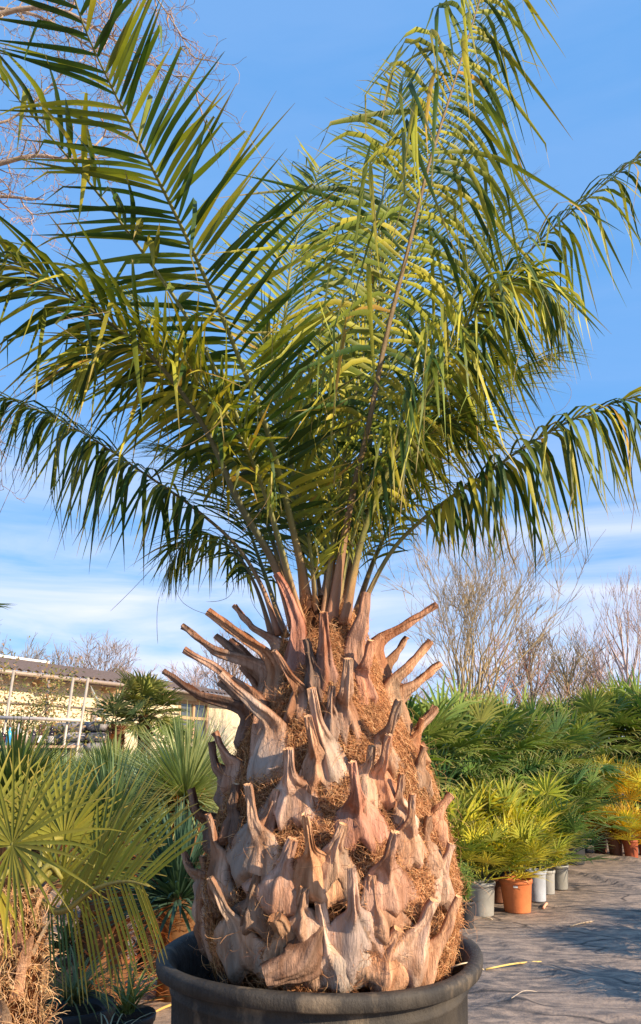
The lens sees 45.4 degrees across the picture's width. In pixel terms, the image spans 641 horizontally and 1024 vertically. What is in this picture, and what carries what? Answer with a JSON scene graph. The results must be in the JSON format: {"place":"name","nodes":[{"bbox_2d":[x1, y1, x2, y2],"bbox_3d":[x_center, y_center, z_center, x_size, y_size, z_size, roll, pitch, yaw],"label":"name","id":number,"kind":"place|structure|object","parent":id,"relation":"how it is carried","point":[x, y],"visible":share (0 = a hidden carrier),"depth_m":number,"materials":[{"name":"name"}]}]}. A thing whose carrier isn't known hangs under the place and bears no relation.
{"place":"outdoors","nodes":[
{"label":"outdoors","id":0,"kind":"place"},
{"bbox_2d":[5,726,10,744],"bbox_3d":[-3.978,2.857,9.793,0.072,0.239,0.070,0,-17,0],"label":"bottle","id":1,"kind":"object","parent":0,"point":[9,731],"visible":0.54,"depth_m":9.77,"materials":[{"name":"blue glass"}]},
{"bbox_2d":[42,907,108,996],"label":"potted grass","id":2,"kind":"object","parent":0,"point":[69,938],"depth_m":4.09,"materials":[{"name":"plant"}]},
{"bbox_2d":[0,943,156,1023],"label":"potted grass","id":3,"kind":"object","parent":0,"point":[75,1009],"depth_m":3.22,"materials":[{"name":"plant"}]},
{"bbox_2d":[0,655,239,759],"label":"building","id":4,"kind":"structure","parent":0,"point":[191,703],"depth_m":23.68,"materials":[{"name":"beige paint"}]},
{"bbox_2d":[178,700,208,740],"bbox_3d":[-4.707,7.699,28.137,0.145,1.462,2.015,-7,-18,22],"label":"window","id":5,"kind":"structure","parent":4,"relation":"in","point":[193,706],"depth_m":28.40,"materials":[{"name":"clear glass"}]},
{"bbox_2d":[87,954,169,1023],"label":"potted grass","id":6,"kind":"object","parent":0,"point":[133,1013],"depth_m":3.50,"materials":[{"name":"plant"}]},
{"bbox_2d":[98,1011,162,1023],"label":"potted grass","id":7,"kind":"object","parent":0,"point":[119,1018],"depth_m":3.01,"materials":[{"name":"plant"}]},
{"bbox_2d":[0,0,640,737],"label":"sky","id":8,"kind":"structure","parent":0,"point":[305,52],"materials":[{"name":"blue"}]},
{"bbox_2d":[32,839,640,1023],"bbox_3d":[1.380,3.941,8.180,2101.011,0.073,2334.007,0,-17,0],"label":"ground","id":9,"kind":"structure","parent":0,"point":[587,973],"depth_m":5.37,"materials":[{"name":"grey fabric"}]},
{"bbox_2d":[0,603,14,624],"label":"windmill palm","id":10,"kind":"object","parent":9,"relation":"on","point":[4,606],"visible":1,"depth_m":5.25,"materials":[{"name":"green plant"}]},
{"bbox_2d":[0,633,57,673],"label":"bare tree","id":11,"kind":"object","parent":9,"relation":"on","point":[32,653],"visible":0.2,"depth_m":39.54,"materials":[{"name":"brown plant"}]},
{"bbox_2d":[0,670,89,851],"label":"tube frame","id":12,"kind":"object","parent":9,"relation":"on","point":[67,719],"visible":0.33,"depth_m":9.80,"materials":[{"name":"white galvanised steel"}]},
{"bbox_2d":[14,722,20,739],"bbox_3d":[-3.864,2.833,9.800,0.099,0.289,0.096,0,-17,0],"label":"bottle","id":13,"kind":"object","parent":12,"relation":"on","point":[18,730],"visible":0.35,"depth_m":9.78,"materials":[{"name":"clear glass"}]},
{"bbox_2d":[29,726,35,744],"bbox_3d":[-3.675,2.857,9.793,0.082,0.239,0.080,0,-17,0],"label":"bottle","id":14,"kind":"object","parent":12,"relation":"on","point":[34,732],"visible":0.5,"depth_m":9.77,"materials":[{"name":"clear glass"}]},
{"bbox_2d":[36,724,42,744],"bbox_3d":[-3.592,2.848,9.795,0.074,0.259,0.072,0,-17,0],"label":"bottle","id":15,"kind":"object","parent":12,"relation":"on","point":[40,725],"visible":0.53,"depth_m":9.77,"materials":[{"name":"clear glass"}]},
{"bbox_2d":[48,725,53,744],"bbox_3d":[-3.441,2.853,9.794,0.070,0.249,0.068,0,-17,0],"label":"bottle","id":16,"kind":"object","parent":12,"relation":"on","point":[51,732],"visible":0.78,"depth_m":9.77,"materials":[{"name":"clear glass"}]},
{"bbox_2d":[0,713,101,962],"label":"yucca","id":17,"kind":"object","parent":9,"relation":"on","point":[26,749],"visible":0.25,"depth_m":4.32,"materials":[{"name":"green plant"}]},
{"bbox_2d":[38,722,71,744],"bbox_3d":[-4.640,4.572,13.242,0.477,1.800,0.800,0,-17,0],"label":"bag stack","id":18,"kind":"object","parent":9,"relation":"on","point":[58,742],"visible":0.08,"depth_m":13.16,"materials":[{"name":"plastic"}]},
{"bbox_2d":[31,741,82,862],"bbox_3d":[-3.384,3.609,9.574,1.225,1.495,1.270,5,-18,-17],"label":"yucca","id":19,"kind":"object","parent":9,"relation":"on","point":[38,852],"visible":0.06,"depth_m":9.56,"materials":[{"name":"green plant"}]},
{"bbox_2d":[28,643,89,677],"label":"bare tree","id":20,"kind":"object","parent":9,"relation":"on","point":[59,659],"visible":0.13,"depth_m":45.14,"materials":[{"name":"brown plant"}]},
{"bbox_2d":[0,636,122,749],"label":"olive tree","id":21,"kind":"object","parent":9,"relation":"on","point":[54,697],"visible":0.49,"depth_m":11.53,"materials":[{"name":"green plant"}]},
{"bbox_2d":[36,747,94,888],"bbox_3d":[-2.737,3.207,8.179,1.184,1.448,1.170,-4,-17,13],"label":"yucca","id":22,"kind":"object","parent":9,"relation":"on","point":[56,772],"visible":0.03,"depth_m":8.15,"materials":[{"name":"green plant"}]},
{"bbox_2d":[65,721,111,758],"bbox_3d":[-3.802,4.339,12.476,0.695,1.796,0.800,0,-17,0],"label":"bag stack","id":23,"kind":"object","parent":9,"relation":"on","point":[103,728],"visible":0.2,"depth_m":12.39,"materials":[{"name":"plastic"}]},
{"bbox_2d":[70,739,126,853],"bbox_3d":[-2.423,3.252,8.426,1.235,1.507,1.280,10,-20,-29],"label":"yucca","id":24,"kind":"object","parent":9,"relation":"on","point":[85,754],"visible":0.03,"depth_m":8.49,"materials":[{"name":"green plant"}]},
{"bbox_2d":[65,630,139,681],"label":"bare tree","id":25,"kind":"object","parent":9,"relation":"on","point":[116,651],"visible":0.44,"depth_m":43.14,"materials":[{"name":"brown plant"}]},
{"bbox_2d":[0,732,209,1023],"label":"fan palm","id":26,"kind":"object","parent":9,"relation":"on","point":[30,822],"visible":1,"depth_m":2.03,"materials":[{"name":"plant"}]},
{"bbox_2d":[58,726,159,890],"bbox_3d":[-1.836,2.673,6.709,1.114,1.610,1.139,0,-17,0],"label":"yucca","id":27,"kind":"object","parent":9,"relation":"on","point":[104,754],"visible":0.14,"depth_m":6.75,"materials":[{"name":"green plant"}]},
{"bbox_2d":[37,741,195,1005],"bbox_3d":[-1.207,2.036,4.381,1.007,1.469,1.041,0,-17,0],"label":"yucca","id":28,"kind":"object","parent":9,"relation":"on","point":[103,776],"visible":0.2,"depth_m":4.30,"materials":[{"name":"green plant"}]},
{"bbox_2d":[77,679,159,753],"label":"windmill palm","id":29,"kind":"object","parent":9,"relation":"on","point":[115,710],"visible":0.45,"depth_m":12.44,"materials":[{"name":"green plant"}]},
{"bbox_2d":[0,0,253,502],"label":"bare tree","id":30,"kind":"object","parent":9,"relation":"on","point":[20,9],"visible":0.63,"depth_m":7.60,"materials":[{"name":"brown plant"}]},
{"bbox_2d":[106,659,160,677],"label":"bare tree","id":31,"kind":"object","parent":9,"relation":"on","point":[136,670],"visible":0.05,"depth_m":50.90,"materials":[{"name":"brown plant"}]},
{"bbox_2d":[77,794,213,952],"bbox_3d":[-0.739,1.840,4.015,1.102,0.696,1.046,0,-17,0],"label":"yucca","id":32,"kind":"object","parent":9,"relation":"on","point":[172,885],"visible":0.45,"depth_m":3.90,"materials":[{"name":"green plant"}]},
{"bbox_2d":[131,750,160,889],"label":"yucca","id":33,"kind":"object","parent":9,"relation":"on","point":[139,787],"depth_m":7.97,"materials":[{"name":"green plant"}]},
{"bbox_2d":[106,667,189,758],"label":"windmill palm","id":34,"kind":"object","parent":9,"relation":"on","point":[142,687],"visible":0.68,"depth_m":12.85,"materials":[{"name":"green plant"}]},
{"bbox_2d":[90,751,214,974],"bbox_3d":[-1.111,2.300,5.152,1.084,1.415,1.072,0,-17,0],"label":"yucca","id":35,"kind":"object","parent":9,"relation":"on","point":[140,960],"visible":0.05,"depth_m":4.96,"materials":[{"name":"green plant"}]},
{"bbox_2d":[156,1004,170,1012],"bbox_3d":[-0.876,2.731,4.209,0.012,0.018,0.226,-8,-19,24],"label":"straw","id":36,"kind":"object","parent":9,"relation":"on","point":[163,1007],"visible":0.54,"depth_m":4.22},
{"bbox_2d":[100,702,237,1002],"bbox_3d":[-0.840,2.021,4.715,1.169,1.692,1.171,0,-17,0],"label":"yucca","id":37,"kind":"object","parent":9,"relation":"on","point":[186,765],"visible":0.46,"depth_m":4.66,"materials":[{"name":"green plant"}]},
{"bbox_2d":[151,713,206,753],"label":"windmill palm","id":38,"kind":"object","parent":9,"relation":"on","point":[181,731],"visible":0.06,"depth_m":13.39,"materials":[{"name":"green plant"}]},
{"bbox_2d":[158,662,214,689],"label":"bare tree","id":39,"kind":"object","parent":9,"relation":"on","point":[173,672],"visible":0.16,"depth_m":50.94,"materials":[{"name":"brown plant"}]},
{"bbox_2d":[164,626,262,694],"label":"bare tree","id":40,"kind":"object","parent":9,"relation":"on","point":[234,670],"visible":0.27,"depth_m":39.16,"materials":[{"name":"brown plant"}]},
{"bbox_2d":[0,0,640,1023],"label":"potted palm","id":41,"kind":"object","parent":9,"relation":"on","point":[328,886],"visible":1,"depth_m":2.77,"materials":[{"name":"green plant"}]},
{"bbox_2d":[446,962,483,970],"bbox_3d":[0.493,1.482,2.494,0.190,0.059,0.058,14,-22,-38],"label":"straw","id":42,"kind":"object","parent":41,"relation":"on","point":[460,964],"visible":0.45,"depth_m":2.44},
{"bbox_2d":[393,661,434,704],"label":"bare tree","id":43,"kind":"object","parent":9,"relation":"on","point":[404,682],"visible":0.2,"depth_m":58.48,"materials":[{"name":"brown plant"}]},
{"bbox_2d":[427,747,478,848],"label":"potted fan palm","id":44,"kind":"object","parent":9,"relation":"on","point":[452,775],"visible":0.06,"depth_m":7.91,"materials":[{"name":"plant"}]},
{"bbox_2d":[405,670,514,820],"bbox_3d":[1.222,2.805,8.201,1.910,2.221,1.791,10,-20,-31],"label":"windmill palm","id":45,"kind":"object","parent":9,"relation":"on","point":[447,733],"visible":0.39,"depth_m":8.05,"materials":[{"name":"plant"}]},
{"bbox_2d":[429,745,503,772],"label":"potted fan palm","id":46,"kind":"object","parent":9,"relation":"on","point":[446,756],"depth_m":9.14,"materials":[{"name":"green plant"}]},
{"bbox_2d":[431,781,504,897],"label":"potted fan palm","id":47,"kind":"object","parent":9,"relation":"on","point":[451,816],"visible":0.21,"depth_m":6.95,"materials":[{"name":"plant"}]},
{"bbox_2d":[458,858,477,928],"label":"feathery shrub","id":48,"kind":"object","parent":9,"relation":"on","point":[467,914],"visible":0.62,"depth_m":6.18,"materials":[{"name":"green plant"}]},
{"bbox_2d":[435,744,516,793],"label":"potted fan palm","id":49,"kind":"object","parent":9,"relation":"on","point":[467,768],"visible":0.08,"depth_m":8.35,"materials":[{"name":"plant"}]},
{"bbox_2d":[368,511,604,701],"bbox_3d":[4.825,3.794,23.526,7.447,9.562,6.408,4,-17,-13],"label":"bare tree","id":50,"kind":"object","parent":9,"relation":"on","point":[470,606],"visible":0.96,"depth_m":23.78,"materials":[{"name":"brown plant"}]},
{"bbox_2d":[420,672,555,800],"bbox_3d":[1.772,3.016,9.035,1.858,2.305,1.982,-9,-19,28],"label":"windmill palm","id":51,"kind":"object","parent":9,"relation":"on","point":[482,712],"visible":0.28,"depth_m":9.05,"materials":[{"name":"green plant"}]},
{"bbox_2d":[462,691,519,707],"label":"windmill palm","id":52,"kind":"object","parent":9,"relation":"on","point":[489,699],"visible":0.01,"depth_m":13.15,"materials":[{"name":"green plant"}]},
{"bbox_2d":[415,608,574,706],"bbox_3d":[6.390,6.492,26.596,4.994,6.196,6.034,-10,-20,31],"label":"bare tree","id":53,"kind":"object","parent":9,"relation":"on","point":[503,669],"visible":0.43,"depth_m":25.96,"materials":[{"name":"brown plant"}]},
{"bbox_2d":[447,773,547,879],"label":"potted fan palm","id":54,"kind":"object","parent":9,"relation":"on","point":[477,804],"visible":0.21,"depth_m":7.36,"materials":[{"name":"plant"}]},
{"bbox_2d":[450,814,550,916],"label":"potted fan palm","id":55,"kind":"object","parent":9,"relation":"on","point":[484,907],"visible":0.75,"depth_m":6.61,"materials":[{"name":"plant"}]},
{"bbox_2d":[489,847,512,902],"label":"potted fan palm","id":56,"kind":"object","parent":9,"relation":"on","point":[497,895],"visible":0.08,"depth_m":7.15,"materials":[{"name":"plastic"}]},
{"bbox_2d":[456,751,551,797],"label":"potted fan palm","id":57,"kind":"object","parent":9,"relation":"on","point":[499,777],"visible":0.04,"depth_m":8.78,"materials":[{"name":"plant"}]},
{"bbox_2d":[480,736,543,789],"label":"potted fan palm","id":58,"kind":"object","parent":9,"relation":"on","point":[496,745],"visible":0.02,"depth_m":9.86,"materials":[{"name":"green plant"}]},
{"bbox_2d":[485,961,540,969],"bbox_3d":[1.276,2.990,5.059,0.432,0.026,0.010,6,-18,-20],"label":"straw","id":59,"kind":"object","parent":9,"relation":"on","point":[508,965],"visible":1,"depth_m":5.04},
{"bbox_2d":[467,611,568,707],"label":"bare tree","id":60,"kind":"object","parent":9,"relation":"on","point":[530,660],"visible":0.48,"depth_m":29.25,"materials":[{"name":"brown plant"}]},
{"bbox_2d":[459,773,585,876],"bbox_3d":[1.869,3.204,7.678,1.356,1.149,1.372,-10,-19,29],"label":"potted fan palm","id":61,"kind":"object","parent":9,"relation":"on","point":[497,803],"visible":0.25,"depth_m":7.49,"materials":[{"name":"green plant"}]},
{"bbox_2d":[462,809,583,913],"bbox_3d":[1.724,3.111,6.856,1.114,0.851,0.974,7,-18,-22],"label":"potted fan palm","id":62,"kind":"object","parent":9,"relation":"on","point":[516,895],"visible":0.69,"depth_m":6.76,"materials":[{"name":"plant"}]},
{"bbox_2d":[478,687,573,797],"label":"windmill palm","id":63,"kind":"object","parent":9,"relation":"on","point":[514,718],"visible":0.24,"depth_m":9.52,"materials":[{"name":"plant"}]},
{"bbox_2d":[483,728,590,797],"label":"potted fan palm","id":64,"kind":"object","parent":9,"relation":"on","point":[540,750],"visible":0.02,"depth_m":10.23,"materials":[{"name":"green plant"}]},
{"bbox_2d":[485,767,589,868],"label":"potted fan palm","id":65,"kind":"object","parent":9,"relation":"on","point":[545,790],"visible":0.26,"depth_m":8.12,"materials":[{"name":"green plant"}]},
{"bbox_2d":[484,679,591,756],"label":"windmill palm","id":66,"kind":"object","parent":9,"relation":"on","point":[526,696],"visible":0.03,"depth_m":13.62,"materials":[{"name":"green plant"}]},
{"bbox_2d":[497,743,599,841],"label":"potted fan palm","id":67,"kind":"object","parent":9,"relation":"on","point":[534,759],"visible":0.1,"depth_m":9.13,"materials":[{"name":"green plant"}]},
{"bbox_2d":[510,808,589,901],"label":"potted fan palm","id":68,"kind":"object","parent":9,"relation":"on","point":[538,892],"visible":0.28,"depth_m":7.27,"materials":[{"name":"plant"}]},
{"bbox_2d":[516,665,583,706],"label":"bare tree","id":69,"kind":"object","parent":9,"relation":"on","point":[545,686],"visible":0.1,"depth_m":60.53,"materials":[{"name":"brown plant"}]},
{"bbox_2d":[534,835,567,894],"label":"potted fan palm","id":70,"kind":"object","parent":9,"relation":"on","point":[550,888],"visible":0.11,"depth_m":7.57,"materials":[{"name":"plastic"}]},
{"bbox_2d":[514,694,612,790],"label":"windmill palm","id":71,"kind":"object","parent":9,"relation":"on","point":[572,744],"visible":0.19,"depth_m":10.22,"materials":[{"name":"green plant"}]},
{"bbox_2d":[512,621,620,708],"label":"bare tree","id":72,"kind":"object","parent":9,"relation":"on","point":[566,679],"visible":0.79,"depth_m":27.39,"materials":[{"name":"brown plant"}]},
{"bbox_2d":[527,749,610,809],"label":"potted fan palm","id":73,"kind":"object","parent":9,"relation":"on","point":[572,764],"visible":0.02,"depth_m":10.37,"materials":[{"name":"green plant"}]},
{"bbox_2d":[535,691,608,758],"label":"windmill palm","id":74,"kind":"object","parent":9,"relation":"on","point":[557,704],"visible":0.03,"depth_m":14.35,"materials":[{"name":"green plant"}]},
{"bbox_2d":[521,747,623,864],"bbox_3d":[2.815,3.585,9.497,1.580,1.485,1.802,7,-18,-23],"label":"potted fan palm","id":75,"kind":"object","parent":9,"relation":"on","point":[576,782],"visible":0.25,"depth_m":9.32,"materials":[{"name":"green plant"}]},
{"bbox_2d":[531,796,616,889],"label":"potted fan palm","id":76,"kind":"object","parent":9,"relation":"on","point":[561,878],"visible":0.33,"depth_m":7.83,"materials":[{"name":"plant"}]},
{"bbox_2d":[569,921,592,926],"bbox_3d":[2.135,3.359,6.257,0.314,0.016,0.010,12,-21,-34],"label":"straw","id":77,"kind":"object","parent":9,"relation":"on","point":[580,923],"visible":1,"depth_m":6.25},
{"bbox_2d":[532,621,636,705],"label":"bare tree","id":78,"kind":"object","parent":9,"relation":"on","point":[594,654],"visible":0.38,"depth_m":35.44,"materials":[{"name":"brown plant"}]},
{"bbox_2d":[546,689,626,751],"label":"windmill palm","id":79,"kind":"object","parent":9,"relation":"on","point":[574,705],"visible":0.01,"depth_m":15.23,"materials":[{"name":"green plant"}]},
{"bbox_2d":[540,753,638,864],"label":"potted fan palm","id":80,"kind":"object","parent":9,"relation":"on","point":[582,787],"visible":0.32,"depth_m":9.47,"materials":[{"name":"green plant"}]},
{"bbox_2d":[550,701,631,851],"bbox_3d":[3.539,3.718,10.936,1.775,2.075,1.777,4,-17,-12],"label":"windmill palm","id":81,"kind":"object","parent":9,"relation":"on","point":[581,726],"visible":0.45,"depth_m":10.88,"materials":[{"name":"green plant"}]},
{"bbox_2d":[544,682,640,772],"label":"windmill palm","id":82,"kind":"object","parent":9,"relation":"on","point":[588,703],"visible":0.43,"depth_m":13.00,"materials":[{"name":"plant"}]},
{"bbox_2d":[568,656,624,694],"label":"bare tree","id":83,"kind":"object","parent":9,"relation":"on","point":[589,675],"visible":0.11,"depth_m":56.38,"materials":[{"name":"brown plant"}]},
{"bbox_2d":[577,798,617,853],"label":"potted fan palm","id":84,"kind":"object","parent":9,"relation":"on","point":[604,850],"visible":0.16,"depth_m":10.43,"materials":[{"name":"plant"}]},
{"bbox_2d":[560,752,635,836],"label":"potted fan palm","id":85,"kind":"object","parent":9,"relation":"on","point":[605,796],"visible":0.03,"depth_m":12.23,"materials":[{"name":"green plant"}]},
{"bbox_2d":[568,565,640,736],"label":"bare tree","id":86,"kind":"object","parent":9,"relation":"on","point":[625,661],"visible":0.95,"depth_m":26.61,"materials":[{"name":"brown plant"}]},
{"bbox_2d":[579,663,640,806],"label":"windmill palm","id":87,"kind":"object","parent":9,"relation":"on","point":[622,711],"visible":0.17,"depth_m":13.55,"materials":[{"name":"green plant"}]},
{"bbox_2d":[582,751,640,843],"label":"potted fan palm","id":88,"kind":"object","parent":9,"relation":"on","point":[634,787],"visible":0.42,"depth_m":11.52,"materials":[{"name":"plant"}]},
{"bbox_2d":[582,588,640,686],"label":"bare tree","id":89,"kind":"object","parent":9,"relation":"on","point":[623,640],"visible":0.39,"depth_m":34.54,"materials":[{"name":"brown plant"}]},
{"bbox_2d":[585,742,640,809],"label":"potted fan palm","id":90,"kind":"object","parent":9,"relation":"on","point":[622,756],"visible":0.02,"depth_m":12.76,"materials":[{"name":"green plant"}]},
{"bbox_2d":[588,805,640,855],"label":"potted fan palm","id":91,"kind":"object","parent":9,"relation":"on","point":[616,849],"visible":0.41,"depth_m":10.22,"materials":[{"name":"plant"}]},
{"bbox_2d":[595,670,640,753],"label":"windmill palm","id":92,"kind":"object","parent":9,"relation":"on","point":[636,738],"visible":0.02,"depth_m":15.16,"materials":[{"name":"green plant"}]},
{"bbox_2d":[596,791,640,835],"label":"potted fan palm","id":93,"kind":"object","parent":9,"relation":"on","point":[612,800],"visible":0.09,"depth_m":12.10,"materials":[{"name":"plant"}]},
{"bbox_2d":[600,803,640,857],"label":"potted fan palm","id":94,"kind":"object","parent":9,"relation":"on","point":[630,845],"visible":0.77,"depth_m":10.04,"materials":[{"name":"plant"}]},
{"bbox_2d":[604,664,640,753],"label":"windmill palm","id":95,"kind":"object","parent":9,"relation":"on","point":[636,694],"visible":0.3,"depth_m":13.78,"materials":[{"name":"green plant"}]},
{"bbox_2d":[608,735,640,812],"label":"potted fan palm","id":96,"kind":"object","parent":9,"relation":"on","point":[636,802],"visible":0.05,"depth_m":13.26,"materials":[{"name":"green plant"}]},
{"bbox_2d":[618,737,640,804],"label":"potted fan palm","id":97,"kind":"object","parent":9,"relation":"on","point":[639,760],"visible":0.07,"depth_m":13.03,"materials":[{"name":"green plant"}]},
{"bbox_2d":[621,799,640,854],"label":"potted fan palm","id":98,"kind":"object","parent":9,"relation":"on","point":[639,845],"visible":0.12,"depth_m":10.32,"materials":[{"name":"plant"}]}
]}

